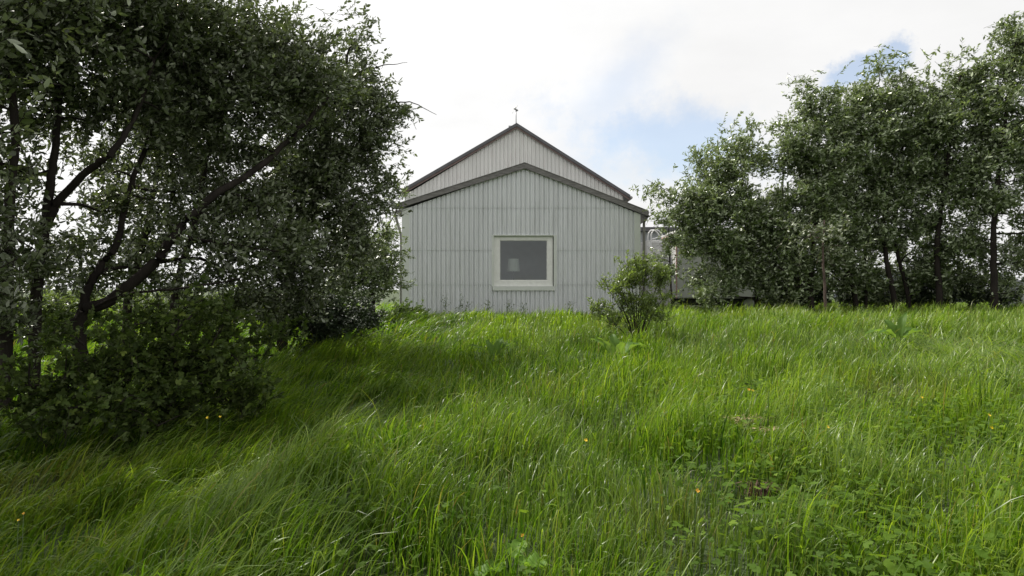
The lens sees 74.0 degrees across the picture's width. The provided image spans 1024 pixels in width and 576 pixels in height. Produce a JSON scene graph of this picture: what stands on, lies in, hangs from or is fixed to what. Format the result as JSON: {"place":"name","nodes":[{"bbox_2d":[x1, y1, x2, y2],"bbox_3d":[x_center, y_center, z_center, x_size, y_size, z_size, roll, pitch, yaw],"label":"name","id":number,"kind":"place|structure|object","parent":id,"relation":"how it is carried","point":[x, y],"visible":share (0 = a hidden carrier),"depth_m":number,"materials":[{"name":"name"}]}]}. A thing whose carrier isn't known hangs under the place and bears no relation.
{"place":"outdoors","nodes":[
{"label":"outdoors","id":0,"kind":"place"},
{"bbox_2d":[0,290,1023,575],"bbox_3d":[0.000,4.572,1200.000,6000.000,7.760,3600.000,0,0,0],"label":"ground","id":1,"kind":"structure","parent":0,"point":[714,476],"depth_m":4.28,"materials":[{"name":"green plant"}]},
{"bbox_2d":[15,519,18,575],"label":"meadow flower","id":2,"kind":"object","parent":1,"relation":"on","point":[17,545],"visible":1,"depth_m":3.60,"materials":[{"name":"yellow plant"}]},
{"bbox_2d":[20,512,24,575],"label":"meadow flower","id":3,"kind":"object","parent":1,"relation":"on","point":[23,513],"visible":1,"depth_m":3.60,"materials":[{"name":"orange plant"}]},
{"bbox_2d":[14,287,89,336],"bbox_3d":[-10.712,0.595,15.074,2.685,1.593,2.009,0,0,27],"label":"green bush","id":4,"kind":"object","parent":1,"relation":"on","point":[54,308],"visible":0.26,"depth_m":14.92,"materials":[{"name":"green plant"}]},
{"bbox_2d":[0,0,151,322],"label":"willow tree","id":5,"kind":"object","parent":1,"relation":"on","point":[6,210],"visible":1,"depth_m":6.51,"materials":[{"name":"green plant"}]},
{"bbox_2d":[42,285,123,328],"bbox_3d":[-10.301,0.576,15.899,2.648,1.568,1.860,0,0,0],"label":"green bush","id":6,"kind":"object","parent":1,"relation":"on","point":[97,316],"visible":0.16,"depth_m":15.89,"materials":[{"name":"green plant"}]},
{"bbox_2d":[0,0,166,419],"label":"willow tree","id":7,"kind":"object","parent":1,"relation":"on","point":[8,307],"visible":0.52,"depth_m":8.52,"materials":[{"name":"green plant"}]},
{"bbox_2d":[0,0,252,398],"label":"willow tree","id":8,"kind":"object","parent":1,"relation":"on","point":[94,108],"visible":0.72,"depth_m":9.47,"materials":[{"name":"green plant"}]},
{"bbox_2d":[26,65,263,346],"bbox_3d":[-6.514,-1.528,12.700,4.206,6.102,3.268,0,0,0],"label":"willow tree","id":9,"kind":"object","parent":1,"relation":"on","point":[127,156],"visible":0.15,"depth_m":12.41,"materials":[{"name":"green plant"}]},
{"bbox_2d":[0,273,308,458],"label":"currant bush","id":10,"kind":"object","parent":1,"relation":"on","point":[212,362],"visible":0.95,"depth_m":6.99,"materials":[{"name":"green plant"}]},
{"bbox_2d":[92,278,239,326],"bbox_3d":[-8.608,0.525,17.071,3.732,1.573,2.089,0,0,-22],"label":"green bush","id":11,"kind":"object","parent":1,"relation":"on","point":[143,302],"visible":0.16,"depth_m":16.73,"materials":[{"name":"green plant"}]},
{"bbox_2d":[56,0,377,375],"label":"willow tree","id":12,"kind":"object","parent":1,"relation":"on","point":[257,79],"visible":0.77,"depth_m":10.42,"materials":[{"name":"green plant"}]},
{"bbox_2d":[200,284,271,327],"bbox_3d":[-7.311,0.516,18.079,2.499,1.480,2.382,0,0,-38],"label":"green bush","id":13,"kind":"object","parent":1,"relation":"on","point":[236,285],"visible":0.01,"depth_m":17.86,"materials":[{"name":"green plant"}]},
{"bbox_2d":[179,0,436,358],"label":"willow tree","id":14,"kind":"object","parent":1,"relation":"on","point":[332,188],"visible":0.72,"depth_m":12.79,"materials":[{"name":"green plant"}]},
{"bbox_2d":[260,286,396,351],"bbox_3d":[-3.863,0.610,14.186,2.604,1.482,2.790,0,0,0],"label":"dark shrub","id":15,"kind":"object","parent":1,"relation":"on","point":[340,316],"visible":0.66,"depth_m":13.62,"materials":[{"name":"green plant"}]},
{"bbox_2d":[345,331,361,347],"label":"dock plant","id":16,"kind":"object","parent":1,"relation":"on","point":[348,334],"visible":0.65,"depth_m":13.49,"materials":[{"name":"green plant"}]},
{"bbox_2d":[313,174,417,312],"bbox_3d":[-4.145,-1.177,18.801,3.066,4.384,2.696,0,0,-9],"label":"willow tree","id":17,"kind":"object","parent":1,"relation":"on","point":[387,277],"visible":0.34,"depth_m":18.70,"materials":[{"name":"green plant"}]},
{"bbox_2d":[377,297,430,316],"bbox_3d":[-3.180,0.718,20.273,1.139,0.896,2.022,0,0,17],"label":"nettle patch","id":18,"kind":"object","parent":1,"relation":"on","point":[400,307],"visible":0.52,"depth_m":20.19,"materials":[{"name":"green plant"}]},
{"bbox_2d":[468,337,517,363],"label":"dock plant","id":19,"kind":"object","parent":1,"relation":"on","point":[497,346],"visible":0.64,"depth_m":12.30,"materials":[{"name":"green plant"}]},
{"bbox_2d":[474,538,547,575],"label":"round leaved plant","id":20,"kind":"object","parent":1,"relation":"on","point":[520,560],"visible":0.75,"depth_m":2.96,"materials":[{"name":"green plant"}]},
{"bbox_2d":[4,339,1023,575],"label":"ground herbs","id":21,"kind":"object","parent":1,"relation":"on","point":[890,568],"visible":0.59,"depth_m":3.65,"materials":[{"name":"green plant"}]},
{"bbox_2d":[393,123,651,316],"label":"corrugated building","id":22,"kind":"structure","parent":1,"relation":"on","point":[563,227],"depth_m":21.91,"materials":[{"name":"white metal"}]},
{"bbox_2d":[507,259,519,279],"bbox_3d":[0.050,-0.079,22.270,0.430,1.755,0.430,0,0,0],"label":"floor lamp","id":23,"kind":"object","parent":22,"relation":"in","point":[513,266],"visible":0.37,"depth_m":22.11,"materials":[{"name":"grey metal"}]},
{"bbox_2d":[492,235,556,290],"bbox_3d":[0.397,-0.816,21.937,2.094,1.796,0.145,0,0,0],"label":"window","id":24,"kind":"structure","parent":22,"relation":"in","point":[498,285],"depth_m":21.96,"materials":[{"name":"white wood"}]},
{"bbox_2d":[591,333,648,358],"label":"dock plant","id":25,"kind":"object","parent":1,"relation":"on","point":[615,342],"visible":0.7,"depth_m":9.05,"materials":[{"name":"green plant"}]},
{"bbox_2d":[587,249,684,341],"bbox_3d":[2.063,0.194,11.228,1.659,1.668,1.167,0,0,0],"label":"young shrub","id":26,"kind":"object","parent":1,"relation":"on","point":[638,271],"visible":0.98,"depth_m":11.20,"materials":[{"name":"green plant"}]},
{"bbox_2d":[642,204,686,307],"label":"willow sapling","id":27,"kind":"object","parent":1,"relation":"on","point":[667,246],"visible":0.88,"depth_m":18.91,"materials":[{"name":"green plant"}]},
{"bbox_2d":[641,240,699,308],"bbox_3d":[6.691,-0.525,30.335,2.400,2.839,5.530,0,0,0],"label":"storage container","id":28,"kind":"object","parent":1,"relation":"on","point":[655,243],"visible":0.18,"depth_m":27.60,"materials":[{"name":"grey metal"}]},
{"bbox_2d":[647,229,662,293],"bbox_3d":[5.808,-0.924,27.502,0.683,2.906,0.180,0,0,-11],"label":"access ladder","id":29,"kind":"object","parent":28,"relation":"attached to","point":[653,230],"visible":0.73,"depth_m":27.46,"materials":[{"name":"grey metal"}]},
{"bbox_2d":[641,227,677,241],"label":"railing","id":30,"kind":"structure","parent":28,"relation":"attached to","point":[654,233],"depth_m":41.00,"materials":[{"name":"metal"}]},
{"bbox_2d":[692,489,699,544],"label":"meadow flower","id":31,"kind":"object","parent":1,"relation":"on","point":[697,490],"visible":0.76,"depth_m":3.40,"materials":[{"name":"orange plant"}]},
{"bbox_2d":[629,111,833,313],"bbox_3d":[6.506,-2.163,20.509,6.051,6.336,3.729,0,0,0],"label":"willow tree","id":32,"kind":"object","parent":1,"relation":"on","point":[702,206],"visible":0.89,"depth_m":19.90,"materials":[{"name":"green plant"}]},
{"bbox_2d":[661,229,814,308],"bbox_3d":[8.241,-0.608,25.150,4.990,3.010,2.390,0,0,0],"label":"caravan","id":33,"kind":"object","parent":1,"relation":"on","point":[680,283],"visible":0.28,"depth_m":24.00,"materials":[{"name":"metal"}]},
{"bbox_2d":[714,414,773,425],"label":"straw tuft","id":34,"kind":"object","parent":1,"relation":"on","point":[744,418],"visible":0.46,"depth_m":5.50,"materials":[{"name":"plant"}]},
{"bbox_2d":[729,480,777,499],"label":"withered plant","id":35,"kind":"object","parent":1,"relation":"on","point":[756,492],"visible":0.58,"depth_m":4.04,"materials":[{"name":"brown plant"}]},
{"bbox_2d":[777,280,837,306],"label":"dark shrub","id":36,"kind":"object","parent":1,"relation":"on","point":[818,296],"visible":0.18,"depth_m":20.55,"materials":[{"name":"green plant"}]},
{"bbox_2d":[750,70,879,313],"bbox_3d":[8.705,-2.631,19.438,3.894,7.228,3.132,0,0,0],"label":"willow tree","id":37,"kind":"object","parent":1,"relation":"on","point":[808,160],"visible":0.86,"depth_m":19.17,"materials":[{"name":"green plant"}]},
{"bbox_2d":[769,208,877,312],"bbox_3d":[8.024,-0.561,17.663,2.069,3.088,2.054,0,0,-34],"label":"willow sapling","id":38,"kind":"object","parent":1,"relation":"on","point":[818,229],"visible":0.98,"depth_m":17.66,"materials":[{"name":"green plant"}]},
{"bbox_2d":[827,279,885,307],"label":"dark shrub","id":39,"kind":"object","parent":1,"relation":"on","point":[848,299],"visible":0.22,"depth_m":21.34,"materials":[{"name":"green plant"}]},
{"bbox_2d":[803,44,930,313],"bbox_3d":[10.150,-3.065,19.938,3.675,7.896,3.607,0,0,0],"label":"willow tree","id":40,"kind":"object","parent":1,"relation":"on","point":[875,284],"visible":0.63,"depth_m":19.49,"materials":[{"name":"green plant"}]},
{"bbox_2d":[864,312,926,352],"bbox_3d":[5.955,0.712,10.639,0.945,0.669,0.560,0,0,0],"label":"dock plant","id":41,"kind":"object","parent":1,"relation":"on","point":[894,331],"visible":0.8,"depth_m":10.67,"materials":[{"name":"green plant"}]},
{"bbox_2d":[833,275,961,304],"bbox_3d":[14.682,0.085,25.843,4.205,1.420,1.755,0,0,0],"label":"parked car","id":42,"kind":"object","parent":1,"relation":"on","point":[901,301],"visible":0.02,"depth_m":25.00,"materials":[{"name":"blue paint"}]},
{"bbox_2d":[858,45,982,310],"bbox_3d":[11.545,-2.942,20.020,3.498,7.762,3.282,0,0,17],"label":"willow tree","id":43,"kind":"object","parent":1,"relation":"on","point":[907,202],"visible":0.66,"depth_m":19.42,"materials":[{"name":"green plant"}]},
{"bbox_2d":[878,271,1010,308],"bbox_3d":[12.868,0.053,20.480,3.389,1.636,2.150,0,0,0],"label":"dark shrub","id":44,"kind":"object","parent":1,"relation":"on","point":[922,294],"visible":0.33,"depth_m":20.19,"materials":[{"name":"green plant"}]},
{"bbox_2d":[891,37,1017,310],"bbox_3d":[12.607,-3.109,19.349,3.619,7.993,3.049,0,0,0],"label":"willow tree","id":45,"kind":"object","parent":1,"relation":"on","point":[953,115],"visible":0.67,"depth_m":19.08,"materials":[{"name":"green plant"}]},
{"bbox_2d":[924,11,1023,310],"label":"willow tree","id":46,"kind":"object","parent":1,"relation":"on","point":[1011,58],"visible":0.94,"depth_m":18.36,"materials":[{"name":"green plant"}]},
{"bbox_2d":[967,265,1023,309],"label":"dark shrub","id":47,"kind":"object","parent":1,"relation":"on","point":[1001,299],"visible":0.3,"depth_m":20.43,"materials":[{"name":"green plant"}]},
{"bbox_2d":[1003,280,1023,305],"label":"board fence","id":48,"kind":"object","parent":1,"relation":"on","point":[1018,289],"depth_m":22.50,"materials":[{"name":"grey wood"}]},
{"bbox_2d":[0,0,1023,289],"label":"sky","id":49,"kind":"structure","parent":0,"point":[622,88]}
]}

